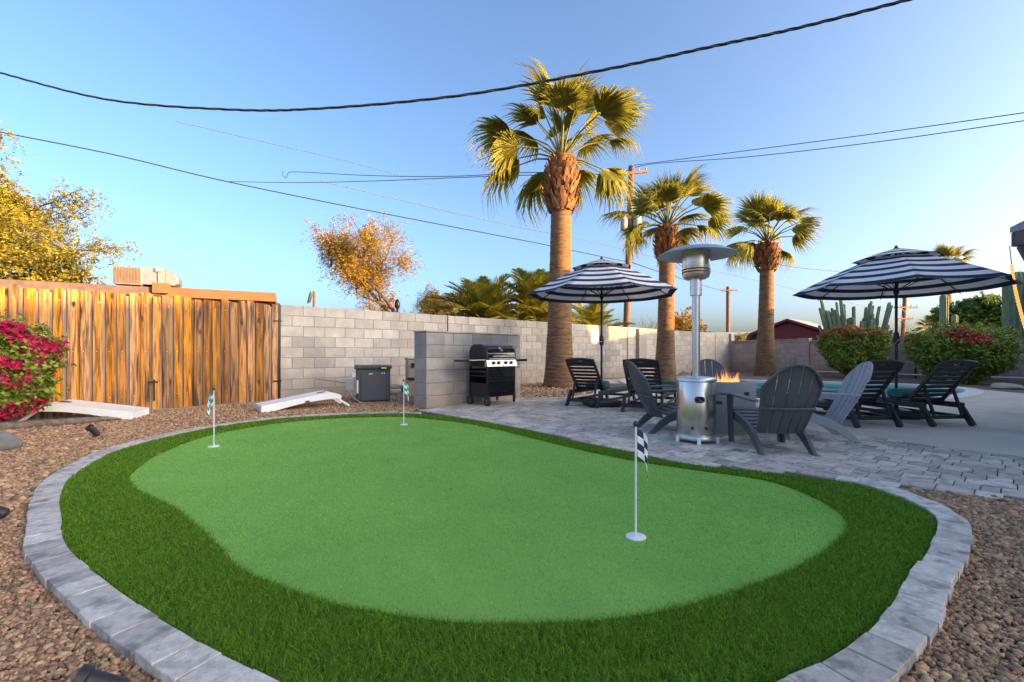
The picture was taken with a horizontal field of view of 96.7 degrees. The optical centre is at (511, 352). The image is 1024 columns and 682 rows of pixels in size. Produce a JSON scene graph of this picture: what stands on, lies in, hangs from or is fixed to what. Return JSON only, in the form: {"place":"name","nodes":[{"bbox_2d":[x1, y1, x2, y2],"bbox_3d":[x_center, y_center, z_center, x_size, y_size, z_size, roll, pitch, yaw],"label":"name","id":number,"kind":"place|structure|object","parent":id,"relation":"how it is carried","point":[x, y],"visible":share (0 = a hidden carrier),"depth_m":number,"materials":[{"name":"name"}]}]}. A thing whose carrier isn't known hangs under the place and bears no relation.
{"place":"outdoors","nodes":[
{"label":"outdoors","id":0,"kind":"place"},
{"bbox_2d":[176,121,429,184],"bbox_3d":[-16.997,-17.066,39.306,20.273,2.525,0.457,0,0,-20],"label":"overhead wire","id":1,"kind":"object","parent":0,"point":[296,149],"visible":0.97,"depth_m":38.61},
{"bbox_2d":[0,0,911,111],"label":"twisted cable","id":2,"kind":"object","parent":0,"point":[587,72],"visible":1,"depth_m":6.58,"materials":[{"name":"rubber"}]},
{"bbox_2d":[0,0,1023,338],"label":"sky","id":3,"kind":"structure","parent":0,"point":[914,63],"materials":[{"name":"blue"}]},
{"bbox_2d":[0,393,1023,681],"bbox_3d":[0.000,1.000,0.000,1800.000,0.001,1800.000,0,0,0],"label":"ground","id":4,"kind":"structure","parent":0,"point":[434,414],"depth_m":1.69,"materials":[{"name":"brown gravel"}]},
{"bbox_2d":[0,506,9,518],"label":"spotlight","id":5,"kind":"object","parent":4,"relation":"on","point":[4,512],"visible":1,"depth_m":2.60,"materials":[{"name":"black plastic"}]},
{"bbox_2d":[0,432,22,450],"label":"boulder","id":6,"kind":"object","parent":4,"relation":"on","point":[9,441],"visible":0.73,"depth_m":4.57,"materials":[{"name":"grey stone"}]},
{"bbox_2d":[0,309,77,421],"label":"bougainvillea","id":7,"kind":"object","parent":4,"relation":"on","point":[29,355],"visible":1,"depth_m":5.80,"materials":[{"name":"pink plant"}]},
{"bbox_2d":[0,226,117,284],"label":"acacia shrub","id":8,"kind":"object","parent":4,"relation":"on","point":[56,274],"visible":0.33,"depth_m":12.89,"materials":[{"name":"yellow plant"}]},
{"bbox_2d":[0,416,121,429],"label":"driftwood log","id":9,"kind":"object","parent":4,"relation":"on","point":[30,424],"visible":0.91,"depth_m":6.05,"materials":[{"name":"wood"}]},
{"bbox_2d":[0,121,142,277],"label":"acacia tree","id":10,"kind":"object","parent":4,"relation":"on","point":[14,213],"visible":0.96,"depth_m":12.94,"materials":[{"name":"yellow plant"}]},
{"bbox_2d":[18,399,148,420],"bbox_3d":[-6.348,0.854,6.801,1.336,0.291,0.628,0,0,-18],"label":"bean bag board","id":11,"kind":"object","parent":4,"relation":"on","point":[102,409],"visible":0.79,"depth_m":6.67,"materials":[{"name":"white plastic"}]},
{"bbox_2d":[85,424,100,437],"bbox_3d":[-4.785,0.911,5.196,0.080,0.198,0.140,0,0,30],"label":"spotlight","id":12,"kind":"object","parent":4,"relation":"on","point":[92,429],"visible":0.94,"depth_m":5.18,"materials":[{"name":"black plastic"}]},
{"bbox_2d":[71,663,128,681],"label":"spotlight","id":13,"kind":"object","parent":4,"relation":"on","point":[88,672],"visible":1,"depth_m":1.24,"materials":[{"name":"black plastic"}]},
{"bbox_2d":[0,275,276,306],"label":"flat roof house","id":14,"kind":"structure","parent":4,"relation":"on","point":[161,289],"depth_m":12.69,"materials":[{"name":"paint"}]},
{"bbox_2d":[113,265,181,287],"bbox_3d":[-10.354,-2.105,12.996,1.440,0.670,0.740,0,0,-27],"label":"rooftop cooler","id":15,"kind":"object","parent":14,"relation":"on","point":[133,276],"visible":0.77,"depth_m":12.70,"materials":[{"name":"paint"}]},
{"bbox_2d":[0,284,281,421],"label":"wooden gate","id":16,"kind":"structure","parent":4,"relation":"on","point":[153,353],"depth_m":7.79,"materials":[{"name":"brown wood"}]},
{"bbox_2d":[256,391,349,411],"bbox_3d":[-3.717,0.855,8.142,1.454,0.290,0.528,0,0,-39],"label":"bean bag board","id":17,"kind":"object","parent":4,"relation":"on","point":[276,404],"visible":0.9,"depth_m":7.92,"materials":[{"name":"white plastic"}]},
{"bbox_2d":[307,291,315,306],"bbox_3d":[-7.589,-0.655,17.034,0.455,3.310,0.268,0,0,36],"label":"satellite dish","id":18,"kind":"object","parent":4,"relation":"on","point":[310,298],"visible":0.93,"depth_m":16.96,"materials":[{"name":"brown wood"}]},
{"bbox_2d":[318,365,408,402],"bbox_3d":[-3.032,0.633,9.292,1.754,0.755,0.703,0,0,-19],"label":"pool heater","id":19,"kind":"object","parent":4,"relation":"on","point":[372,382],"visible":0.86,"depth_m":9.06,"materials":[{"name":"grey metal"}]},
{"bbox_2d":[299,208,466,314],"bbox_3d":[-6.128,-3.249,23.985,9.459,8.630,5.450,0,0,-22],"label":"mesquite tree","id":20,"kind":"object","parent":4,"relation":"on","point":[347,265],"visible":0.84,"depth_m":23.37,"materials":[{"name":"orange plant"}]},
{"bbox_2d":[395,299,399,311],"bbox_3d":[-4.283,-0.505,17.000,0.200,3.010,0.195,0,0,0],"label":"roof vent","id":21,"kind":"object","parent":4,"relation":"on","point":[397,304],"visible":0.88,"depth_m":16.93,"materials":[{"name":"metal"}]},
{"bbox_2d":[404,358,414,395],"bbox_3d":[-2.287,0.560,10.403,0.300,0.880,0.360,0,0,-25],"label":"equipment post","id":22,"kind":"object","parent":4,"relation":"on","point":[409,371],"visible":0.48,"depth_m":10.26,"materials":[{"name":"beige metal"}]},
{"bbox_2d":[414,330,519,408],"bbox_3d":[-0.792,0.300,9.034,2.375,1.400,0.440,0,0,-42],"label":"block screen","id":23,"kind":"object","parent":4,"relation":"on","point":[441,377],"visible":0.66,"depth_m":8.47,"materials":[{"name":"grey concrete"}]},
{"bbox_2d":[421,273,541,319],"bbox_3d":[-1.281,-1.202,19.469,5.099,4.404,5.127,0,0,0],"label":"date palm","id":24,"kind":"object","parent":4,"relation":"on","point":[480,297],"visible":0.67,"depth_m":18.67,"materials":[{"name":"green plant"}]},
{"bbox_2d":[22,412,973,681],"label":"paver kerb","id":25,"kind":"structure","parent":4,"relation":"on","point":[894,642],"depth_m":1.68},
{"bbox_2d":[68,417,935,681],"bbox_3d":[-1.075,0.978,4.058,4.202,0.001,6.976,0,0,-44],"label":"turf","id":26,"kind":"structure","parent":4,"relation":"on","point":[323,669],"depth_m":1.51,"materials":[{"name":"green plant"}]},
{"bbox_2d":[129,417,846,623],"bbox_3d":[-1.047,0.973,4.069,3.581,0.001,6.211,0,0,-42],"label":"putting green","id":27,"kind":"object","parent":26,"relation":"on","point":[549,589],"visible":0.74,"depth_m":2.58,"materials":[{"name":"green plant"}]},
{"bbox_2d":[207,388,219,447],"bbox_3d":[-3.091,0.666,4.719,0.106,0.613,0.109,0,0,-41],"label":"golf flag","id":28,"kind":"object","parent":27,"relation":"on","point":[210,402],"visible":1,"depth_m":4.72,"materials":[{"name":"white paint"}]},
{"bbox_2d":[400,379,408,424],"bbox_3d":[-1.462,0.666,6.150,0.109,0.613,0.106,0,0,19],"label":"golf flag","id":29,"kind":"object","parent":27,"relation":"on","point":[405,389],"visible":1,"depth_m":6.15,"materials":[{"name":"white paint"}]},
{"bbox_2d":[625,421,647,540],"bbox_3d":[0.654,0.666,2.399,0.109,0.613,0.106,0,0,34],"label":"golf flag","id":30,"kind":"object","parent":27,"relation":"on","point":[641,447],"visible":1,"depth_m":2.40,"materials":[{"name":"white paint"}]},
{"bbox_2d":[59,413,936,681],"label":"fringe grass","id":31,"kind":"structure","parent":26,"relation":"on","point":[96,544],"depth_m":1.70,"materials":[{"name":"green plant"}]},
{"bbox_2d":[280,305,733,397],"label":"block wall","id":32,"kind":"structure","parent":4,"relation":"on","point":[337,344],"depth_m":11.24,"materials":[{"name":"concrete"}]},
{"bbox_2d":[591,329,594,340],"bbox_3d":[2.914,-0.630,16.395,0.220,0.430,0.017,0,0,-42],"label":"wall lamp","id":33,"kind":"object","parent":32,"relation":"attached to","point":[592,334],"visible":1,"depth_m":16.39,"materials":[{"name":"white paint"}]},
{"bbox_2d":[595,329,598,340],"bbox_3d":[3.074,-0.630,16.539,0.220,0.430,0.017,0,0,-42],"label":"wall lamp","id":34,"kind":"object","parent":32,"relation":"attached to","point":[596,335],"visible":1,"depth_m":16.53,"materials":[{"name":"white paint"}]},
{"bbox_2d":[495,267,591,324],"bbox_3d":[1.115,-1.470,20.375,4.856,4.940,4.824,0,0,-34],"label":"date palm","id":35,"kind":"object","parent":4,"relation":"on","point":[534,280],"visible":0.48,"depth_m":19.53,"materials":[{"name":"green plant"}]},
{"bbox_2d":[572,303,636,326],"bbox_3d":[4.217,-0.946,24.105,4.586,3.892,4.734,0,0,0],"label":"date palm","id":36,"kind":"object","parent":4,"relation":"on","point":[592,313],"visible":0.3,"depth_m":23.30,"materials":[{"name":"green plant"}]},
{"bbox_2d":[620,165,647,326],"bbox_3d":[6.796,-4.832,25.918,2.113,11.676,0.662,0,0,-10],"label":"utility pole","id":37,"kind":"object","parent":4,"relation":"on","point":[631,172],"visible":0.32,"depth_m":25.84,"materials":[{"name":"brown wood"}]},
{"bbox_2d":[0,131,625,261],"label":"overhead wire","id":38,"kind":"object","parent":37,"relation":"attached to","point":[281,192],"visible":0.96,"depth_m":18.97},
{"bbox_2d":[229,175,597,182],"bbox_3d":[-9.288,-12.536,33.189,33.965,5.064,0.651,0,0,25],"label":"overhead wire","id":39,"kind":"object","parent":37,"relation":"attached to","point":[367,181],"visible":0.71,"depth_m":34.32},
{"bbox_2d":[282,171,597,177],"bbox_3d":[-6.286,-12.503,31.814,27.362,4.816,0.642,0,0,25],"label":"overhead wire","id":40,"kind":"object","parent":37,"relation":"attached to","point":[413,176],"visible":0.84,"depth_m":32.38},
{"bbox_2d":[632,262,724,291],"bbox_3d":[16.908,-6.495,42.004,0.349,2.560,38.031,0,0,32],"label":"overhead wire","id":41,"kind":"object","parent":37,"relation":"attached to","point":[674,276],"visible":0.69,"depth_m":30.17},
{"bbox_2d":[645,230,902,298],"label":"overhead wire","id":42,"kind":"object","parent":37,"relation":"attached to","point":[796,267],"visible":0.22,"depth_m":41.34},
{"bbox_2d":[626,120,1023,170],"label":"overhead wire","id":43,"kind":"object","parent":37,"relation":"attached to","point":[845,145],"visible":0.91,"depth_m":18.68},
{"bbox_2d":[634,112,1023,165],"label":"overhead wire","id":44,"kind":"object","parent":37,"relation":"attached to","point":[847,137],"visible":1,"depth_m":18.63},
{"bbox_2d":[633,317,657,328],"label":"bare tree","id":45,"kind":"object","parent":4,"relation":"on","point":[651,326],"visible":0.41,"depth_m":30.43,"materials":[{"name":"grey plant"}]},
{"bbox_2d":[674,304,709,332],"bbox_3d":[8.911,-0.624,24.027,2.877,3.793,2.602,0,0,-36],"label":"garden shrub","id":46,"kind":"object","parent":4,"relation":"on","point":[680,324],"visible":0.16,"depth_m":23.50,"materials":[{"name":"yellow plant"}]},
{"bbox_2d":[707,332,750,339],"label":"distant house","id":47,"kind":"structure","parent":4,"relation":"on","point":[735,333],"depth_m":43.79,"materials":[{"name":"paint"}]},
{"bbox_2d":[721,286,737,331],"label":"utility pole","id":48,"kind":"object","parent":4,"relation":"on","point":[727,290],"visible":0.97,"depth_m":57.80,"materials":[{"name":"brown wood"}]},
{"bbox_2d":[321,181,884,311],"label":"overhead wire","id":49,"kind":"object","parent":48,"relation":"attached to","point":[536,230],"visible":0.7,"depth_m":47.47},
{"bbox_2d":[734,332,749,344],"bbox_3d":[20.441,-0.409,39.939,2.807,2.886,2.487,0,0,0],"label":"garden shrub","id":50,"kind":"object","parent":4,"relation":"on","point":[743,337],"visible":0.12,"depth_m":39.53,"materials":[{"name":"green plant"}]},
{"bbox_2d":[619,378,984,401],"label":"swimming pool","id":51,"kind":"structure","parent":4,"relation":"in","point":[963,393],"depth_m":12.11,"materials":[{"name":"liquid"}]},
{"bbox_2d":[648,382,951,397],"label":"water","id":52,"kind":"structure","parent":51,"relation":"in","point":[758,388],"depth_m":13.49,"materials":[{"name":"teal liquid"}]},
{"bbox_2d":[816,300,892,339],"bbox_3d":[17.640,-1.129,23.494,3.094,4.259,1.700,0,0,0],"label":"organ pipe cactus","id":53,"kind":"object","parent":4,"relation":"on","point":[833,317],"visible":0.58,"depth_m":23.20,"materials":[{"name":"green plant"}]},
{"bbox_2d":[894,298,917,336],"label":"utility pole","id":54,"kind":"object","parent":4,"relation":"on","point":[903,318],"visible":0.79,"depth_m":43.85,"materials":[{"name":"brown wood"}]},
{"bbox_2d":[913,313,933,333],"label":"fan palm","id":55,"kind":"object","parent":4,"relation":"on","point":[923,325],"visible":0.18,"depth_m":40.35,"materials":[{"name":"plant"}]},
{"bbox_2d":[939,294,948,329],"bbox_3d":[24.680,-1.176,26.000,0.386,4.352,0.386,0,0,0],"label":"saguaro","id":56,"kind":"object","parent":4,"relation":"on","point":[943,308],"visible":0.53,"depth_m":25.88,"materials":[{"name":"green plant"}]},
{"bbox_2d":[951,314,957,326],"bbox_3d":[27.234,-0.681,28.000,0.309,3.362,0.309,0,0,0],"label":"saguaro","id":57,"kind":"object","parent":4,"relation":"on","point":[954,317],"visible":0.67,"depth_m":27.90,"materials":[{"name":"green plant"}]},
{"bbox_2d":[932,241,979,305],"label":"fan palm","id":58,"kind":"object","parent":4,"relation":"on","point":[948,252],"visible":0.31,"depth_m":45.36,"materials":[{"name":"green plant"}]},
{"bbox_2d":[925,290,1001,337],"bbox_3d":[31.185,-1.586,30.066,5.447,5.296,5.446,0,0,0],"label":"leafy tree","id":59,"kind":"object","parent":4,"relation":"on","point":[975,309],"visible":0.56,"depth_m":29.51,"materials":[{"name":"green plant"}]},
{"bbox_2d":[989,553,1001,559],"bbox_3d":[2.288,0.961,2.153,0.023,0.018,0.041,0,0,2],"label":"stone chip","id":60,"kind":"object","parent":4,"relation":"on","point":[995,556],"visible":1,"depth_m":2.15,"materials":[{"name":"grey stone"}]},
{"bbox_2d":[1002,271,1023,343],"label":"saguaro","id":61,"kind":"object","parent":4,"relation":"on","point":[1010,315],"visible":0.52,"depth_m":18.07,"materials":[{"name":"green plant"}]},
{"bbox_2d":[1010,221,1023,260],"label":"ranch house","id":62,"kind":"structure","parent":4,"relation":"on","point":[1017,235],"depth_m":6.80,"materials":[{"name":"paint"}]},
{"bbox_2d":[1009,246,1023,327],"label":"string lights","id":63,"kind":"object","parent":62,"relation":"hanging from","point":[1016,294],"visible":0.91,"depth_m":6.71,"materials":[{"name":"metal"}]},
{"bbox_2d":[415,397,1023,499],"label":"paver patio","id":64,"kind":"structure","parent":0,"point":[896,463],"depth_m":4.48,"materials":[{"name":"grey stone"}]},
{"bbox_2d":[454,344,526,405],"bbox_3d":[-0.383,0.406,8.638,1.470,1.129,0.650,0,0,-44],"label":"gas grill","id":65,"kind":"object","parent":64,"relation":"on","point":[495,377],"visible":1,"depth_m":8.46,"materials":[{"name":"metal"}]},
{"bbox_2d":[489,366,513,396],"bbox_3d":[-0.190,0.530,8.491,0.650,0.560,0.018,0,0,-44],"label":"door panel","id":66,"kind":"structure","parent":65,"relation":"in","point":[497,387],"depth_m":8.47,"materials":[{"name":"black metal"}]},
{"bbox_2d":[565,358,635,407],"bbox_3d":[1.763,0.541,8.838,0.640,0.909,2.018,0,0,36],"label":"sun lounger","id":67,"kind":"object","parent":64,"relation":"on","point":[613,388],"visible":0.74,"depth_m":8.27,"materials":[{"name":"black plastic"}]},
{"bbox_2d":[587,380,609,387],"bbox_3d":[1.626,0.589,8.615,0.400,0.132,0.242,0,0,36],"label":"folded towel","id":68,"kind":"object","parent":67,"relation":"on","point":[606,384],"visible":0.48,"depth_m":8.49,"materials":[{"name":"teal fabric"}]},
{"bbox_2d":[528,256,677,407],"bbox_3d":[1.631,-0.375,8.285,2.516,2.750,2.516,0,0,14],"label":"patio umbrella","id":69,"kind":"object","parent":64,"relation":"on","point":[601,281],"visible":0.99,"depth_m":8.15,"materials":[{"name":"fabric"}]},
{"bbox_2d":[624,361,676,433],"bbox_3d":[1.912,0.534,5.713,0.987,0.872,0.740,0,0,-6],"label":"adirondack chair","id":70,"kind":"object","parent":64,"relation":"on","point":[639,382],"visible":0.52,"depth_m":5.57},
{"bbox_2d":[657,244,736,444],"bbox_3d":[2.030,-0.098,5.020,0.820,2.135,0.820,0,0,0],"label":"patio heater","id":71,"kind":"object","parent":64,"relation":"on","point":[696,406],"visible":1,"depth_m":4.89,"materials":[{"name":"metal"}]},
{"bbox_2d":[691,359,728,379],"bbox_3d":[3.034,0.534,6.817,0.740,0.872,0.987,0,0,12],"label":"adirondack chair","id":72,"kind":"object","parent":64,"relation":"on","point":[714,365],"visible":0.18,"depth_m":7.19,"materials":[{"name":"grey plastic"}]},
{"bbox_2d":[716,379,755,434],"bbox_3d":[2.670,0.562,5.680,0.670,0.841,0.670,0,0,0],"label":"fire pit","id":73,"kind":"object","parent":64,"relation":"on","point":[745,387],"visible":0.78,"depth_m":5.38,"materials":[{"name":"grey metal"}]},
{"bbox_2d":[716,398,736,430],"bbox_3d":[2.506,0.730,5.406,0.292,0.380,0.050,0,0,31],"label":"door","id":74,"kind":"structure","parent":73,"relation":"in","point":[721,403],"depth_m":5.39,"materials":[{"name":"grey metal"}]},
{"bbox_2d":[719,364,823,455],"bbox_3d":[2.635,0.534,4.592,0.740,0.872,0.987,0,0,4],"label":"adirondack chair","id":75,"kind":"object","parent":64,"relation":"on","point":[780,422],"visible":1,"depth_m":4.32,"materials":[{"name":"grey wood"}]},
{"bbox_2d":[772,361,872,442],"bbox_3d":[3.536,0.534,5.231,0.987,0.872,0.740,0,0,16],"label":"adirondack chair","id":76,"kind":"object","parent":64,"relation":"on","point":[856,380],"visible":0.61,"depth_m":5.08,"materials":[{"name":"grey wood"}]},
{"bbox_2d":[745,318,823,343],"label":"gambrel shed","id":77,"kind":"structure","parent":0,"point":[787,329],"depth_m":29.90,"materials":[{"name":"red paint"}]},
{"bbox_2d":[777,338,796,341],"bbox_3d":[18.189,0.000,29.980,0.050,1.900,1.300,0,0,-42],"label":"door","id":78,"kind":"structure","parent":77,"relation":"in","point":[779,338],"depth_m":30.03,"materials":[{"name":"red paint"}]},
{"bbox_2d":[560,379,1023,457],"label":"concrete deck","id":79,"kind":"structure","parent":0,"point":[998,418],"depth_m":5.98,"materials":[{"name":"grey concrete"}]},
{"bbox_2d":[621,358,676,411],"bbox_3d":[2.476,0.541,8.087,0.640,0.909,2.018,0,0,27],"label":"sun lounger","id":80,"kind":"object","parent":79,"relation":"on","point":[644,363],"visible":0.48,"depth_m":7.39,"materials":[{"name":"black plastic"}]},
{"bbox_2d":[597,162,738,381],"bbox_3d":[5.431,-2.760,16.116,4.758,7.534,4.143,0,0,0],"label":"fan palm","id":81,"kind":"object","parent":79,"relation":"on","point":[660,197],"visible":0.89,"depth_m":15.87,"materials":[{"name":"green plant"}]},
{"bbox_2d":[787,359,904,427],"bbox_3d":[4.727,0.541,6.850,0.640,0.909,2.018,0,0,-5],"label":"sun lounger","id":82,"kind":"object","parent":79,"relation":"on","point":[895,366],"visible":0.44,"depth_m":6.06,"materials":[{"name":"black plastic"}]},
{"bbox_2d":[822,359,978,426],"bbox_3d":[5.758,0.541,6.940,0.640,0.909,2.018,0,0,-7],"label":"sun lounger","id":83,"kind":"object","parent":79,"relation":"on","point":[968,367],"visible":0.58,"depth_m":6.19,"materials":[{"name":"black plastic"}]},
{"bbox_2d":[887,388,925,397],"bbox_3d":[5.790,0.589,6.682,0.400,0.132,0.242,0,0,-7],"label":"folded towel","id":84,"kind":"object","parent":83,"relation":"on","point":[900,392],"visible":0.69,"depth_m":6.61,"materials":[{"name":"teal fabric"}]},
{"bbox_2d":[793,245,1022,419],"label":"patio umbrella","id":85,"kind":"object","parent":79,"relation":"on","point":[896,272],"visible":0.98,"depth_m":6.79,"materials":[{"name":"fabric"}]},
{"bbox_2d":[577,371,1023,392],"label":"dirt bed","id":86,"kind":"object","parent":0,"point":[832,378],"visible":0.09,"depth_m":16.31,"materials":[{"name":"brown soil"}]},
{"bbox_2d":[520,382,593,397],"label":"bed gravel","id":87,"kind":"structure","parent":86,"relation":"on","point":[537,390],"depth_m":11.24,"materials":[{"name":"brown gravel"}]},
{"bbox_2d":[461,55,657,387],"bbox_3d":[1.230,-3.383,13.108,5.390,8.778,4.911,0,0,0],"label":"fan palm","id":88,"kind":"object","parent":87,"relation":"on","point":[558,183],"visible":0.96,"depth_m":12.67,"materials":[{"name":"green plant"}]},
{"bbox_2d":[679,371,690,375],"bbox_3d":[6.862,0.931,17.782,0.766,0.472,0.664,0,0,0],"label":"flat stone","id":89,"kind":"object","parent":86,"relation":"on","point":[684,373],"visible":0.39,"depth_m":17.62,"materials":[{"name":"grey stone"}]},
{"bbox_2d":[720,186,826,375],"bbox_3d":[11.046,-3.092,19.861,4.087,8.204,4.652,0,0,-20],"label":"fan palm","id":90,"kind":"object","parent":86,"relation":"on","point":[765,255],"visible":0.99,"depth_m":19.56,"materials":[{"name":"plant"}]},
{"bbox_2d":[813,323,898,375],"bbox_3d":[13.487,-0.073,17.872,2.536,2.160,2.648,0,0,0],"label":"flowering bush","id":91,"kind":"object","parent":86,"relation":"on","point":[857,344],"visible":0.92,"depth_m":17.35,"materials":[{"name":"green plant"}]},
{"bbox_2d":[732,338,1023,382],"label":"block wall","id":92,"kind":"structure","parent":86,"relation":"on","point":[797,351],"depth_m":20.93,"materials":[{"name":"concrete"}]},
{"bbox_2d":[817,371,1023,378],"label":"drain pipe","id":93,"kind":"object","parent":92,"relation":"attached to","point":[924,375],"depth_m":17.37,"materials":[{"name":"paint"}]},
{"bbox_2d":[899,314,1023,384],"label":"flowering bush","id":94,"kind":"object","parent":86,"relation":"on","point":[947,341],"visible":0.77,"depth_m":14.09,"materials":[{"name":"green plant"}]},
{"bbox_2d":[990,383,1023,389],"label":"flat stone","id":95,"kind":"object","parent":86,"relation":"on","point":[1006,386],"visible":0.82,"depth_m":12.41,"materials":[{"name":"grey stone"}]}
]}

